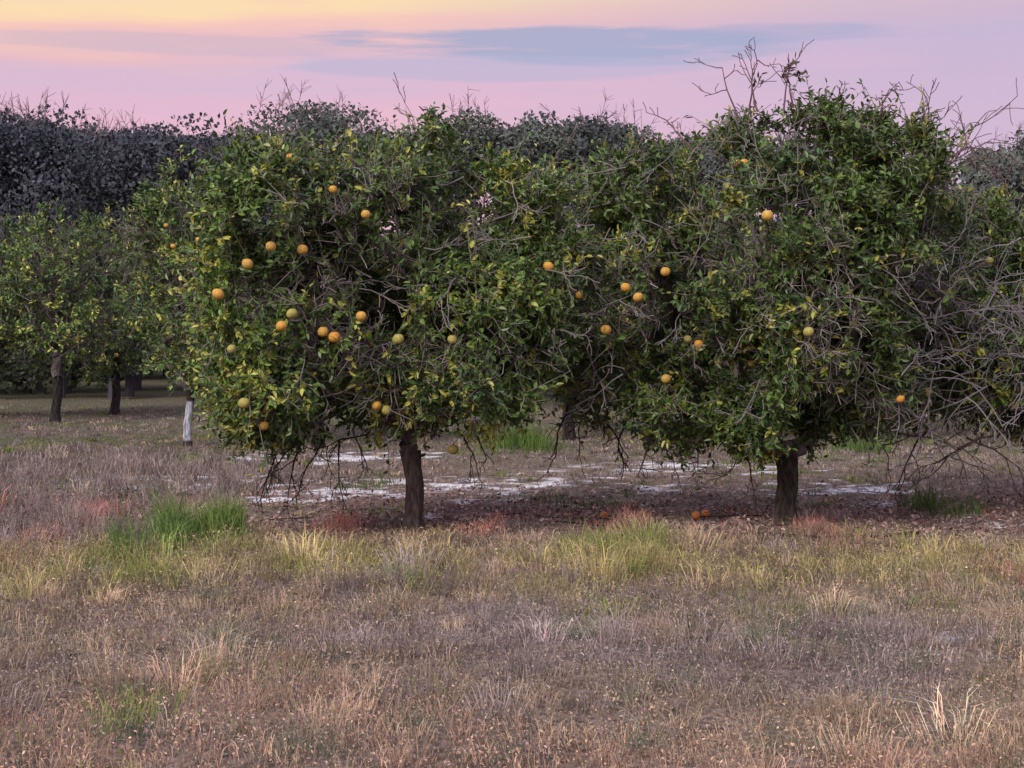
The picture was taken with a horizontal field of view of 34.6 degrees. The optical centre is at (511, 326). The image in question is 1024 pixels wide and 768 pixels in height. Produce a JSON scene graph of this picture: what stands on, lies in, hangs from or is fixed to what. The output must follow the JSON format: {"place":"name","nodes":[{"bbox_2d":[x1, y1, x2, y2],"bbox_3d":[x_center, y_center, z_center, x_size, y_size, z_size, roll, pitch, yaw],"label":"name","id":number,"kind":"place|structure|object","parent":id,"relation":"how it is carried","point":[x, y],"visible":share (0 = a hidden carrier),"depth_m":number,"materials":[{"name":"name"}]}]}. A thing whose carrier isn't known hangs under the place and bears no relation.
{"place":"outdoors","nodes":[
{"label":"outdoors","id":0,"kind":"place"},
{"bbox_2d":[0,353,1023,767],"bbox_3d":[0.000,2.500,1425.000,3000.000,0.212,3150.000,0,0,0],"label":"ground","id":1,"kind":"structure","parent":0,"point":[154,387],"depth_m":15.07,"materials":[{"name":"soil"}]},
{"bbox_2d":[0,206,71,379],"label":"orange tree","id":2,"kind":"object","parent":1,"relation":"on","point":[3,257],"visible":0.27,"depth_m":45.07,"materials":[{"name":"green plant"}]},
{"bbox_2d":[0,197,145,422],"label":"orange tree","id":3,"kind":"object","parent":1,"relation":"on","point":[61,328],"visible":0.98,"depth_m":42.73,"materials":[{"name":"green plant"}]},
{"bbox_2d":[49,203,178,414],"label":"orange tree","id":4,"kind":"object","parent":1,"relation":"on","point":[114,367],"visible":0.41,"depth_m":46.81,"materials":[{"name":"green plant"}]},
{"bbox_2d":[0,90,297,381],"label":"distant oak woods","id":5,"kind":"object","parent":1,"relation":"on","point":[47,160],"visible":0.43,"depth_m":74.12,"materials":[{"name":"green plant"}]},
{"bbox_2d":[110,145,272,445],"bbox_3d":[-6.761,-0.646,34.895,3.654,6.453,4.593,0,0,-40],"label":"orange tree","id":6,"kind":"object","parent":1,"relation":"on","point":[170,225],"visible":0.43,"depth_m":34.45,"materials":[{"name":"green plant"}]},
{"bbox_2d":[219,213,412,447],"bbox_3d":[-4.085,-0.122,33.981,4.440,5.405,4.754,0,0,0],"label":"orange tree","id":7,"kind":"object","parent":1,"relation":"on","point":[260,311],"depth_m":33.70,"materials":[{"name":"green plant"}]},
{"bbox_2d":[151,72,618,536],"bbox_3d":[-1.445,-0.009,19.526,5.383,5.506,4.556,0,0,0],"label":"orange tree","id":8,"kind":"object","parent":1,"relation":"on","point":[324,269],"visible":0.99,"depth_m":18.43,"materials":[{"name":"green plant"}]},
{"bbox_2d":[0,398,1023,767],"bbox_3d":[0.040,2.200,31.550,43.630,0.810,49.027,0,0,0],"label":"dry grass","id":9,"kind":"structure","parent":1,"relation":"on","point":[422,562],"depth_m":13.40,"materials":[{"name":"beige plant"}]},
{"bbox_2d":[0,74,1023,364],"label":"distant oak woods","id":10,"kind":"object","parent":1,"relation":"on","point":[546,138],"visible":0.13,"depth_m":96.08,"materials":[{"name":"green plant"}]},
{"bbox_2d":[4,413,1019,662],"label":"green weeds","id":11,"kind":"object","parent":1,"relation":"on","point":[216,517],"visible":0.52,"depth_m":18.30,"materials":[{"name":"green plant"}]},
{"bbox_2d":[0,464,1023,559],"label":"leaf litter","id":12,"kind":"object","parent":1,"relation":"on","point":[447,517],"visible":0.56,"depth_m":21.88,"materials":[{"name":"brown plant"}]},
{"bbox_2d":[0,219,1023,400],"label":"distant orange grove","id":13,"kind":"object","parent":1,"relation":"on","point":[133,381],"visible":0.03,"depth_m":57.26,"materials":[{"name":"green plant"}]},
{"bbox_2d":[1,492,1023,592],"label":"red grass","id":14,"kind":"structure","parent":1,"relation":"on","point":[346,521],"depth_m":19.89,"materials":[{"name":"red plant"}]},
{"bbox_2d":[471,185,646,439],"bbox_3d":[1.071,-0.365,37.019,5.153,5.891,4.235,0,0,-43],"label":"orange tree","id":15,"kind":"object","parent":1,"relation":"on","point":[568,429],"visible":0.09,"depth_m":36.45,"materials":[{"name":"green plant"}]},
{"bbox_2d":[260,513,919,538],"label":"fallen branches","id":16,"kind":"object","parent":1,"relation":"on","point":[813,536],"visible":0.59,"depth_m":19.69,"materials":[{"name":"brown wood"}]},
{"bbox_2d":[600,512,607,517],"bbox_3d":[1.195,2.455,21.353,0.110,0.110,0.098,0,0,0],"label":"fallen orange","id":17,"kind":"object","parent":1,"relation":"on","point":[603,514],"visible":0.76,"depth_m":21.32,"materials":[{"name":"orange food"}]},
{"bbox_2d":[611,202,771,381],"bbox_3d":[4.419,-0.220,35.616,4.960,5.599,3.803,0,0,33],"label":"orange tree","id":18,"kind":"object","parent":1,"relation":"on","point":[713,235],"visible":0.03,"depth_m":35.63,"materials":[{"name":"green plant"}]},
{"bbox_2d":[692,512,699,519],"bbox_3d":[2.350,2.414,20.997,0.110,0.110,0.098,0,0,0],"label":"fallen orange","id":19,"kind":"object","parent":1,"relation":"on","point":[696,515],"visible":0.99,"depth_m":20.96,"materials":[{"name":"orange food"}]},
{"bbox_2d":[701,510,708,517],"bbox_3d":[2.492,2.418,21.210,0.110,0.110,0.098,0,0,0],"label":"fallen orange","id":20,"kind":"object","parent":1,"relation":"on","point":[706,512],"visible":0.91,"depth_m":21.18,"materials":[{"name":"orange food"}]},
{"bbox_2d":[537,37,1023,527],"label":"orange tree","id":21,"kind":"object","parent":1,"relation":"on","point":[785,306],"visible":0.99,"depth_m":19.37,"materials":[{"name":"green plant"}]},
{"bbox_2d":[811,261,957,441],"bbox_3d":[7.826,-0.293,35.932,4.191,5.747,4.314,0,0,0],"label":"orange tree","id":22,"kind":"object","parent":1,"relation":"on","point":[909,346],"depth_m":35.87,"materials":[{"name":"green plant"}]},
{"bbox_2d":[770,177,1023,510],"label":"bare tree","id":23,"kind":"object","parent":1,"relation":"on","point":[978,369],"visible":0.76,"depth_m":20.67,"materials":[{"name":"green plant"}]},
{"bbox_2d":[927,177,1023,441],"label":"orange tree","id":24,"kind":"object","parent":1,"relation":"on","point":[1001,194],"visible":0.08,"depth_m":35.62,"materials":[{"name":"green plant"}]},
{"bbox_2d":[0,0,1023,279],"label":"sky","id":25,"kind":"structure","parent":0,"point":[164,58],"materials":[{"name":"pink"}]}
]}

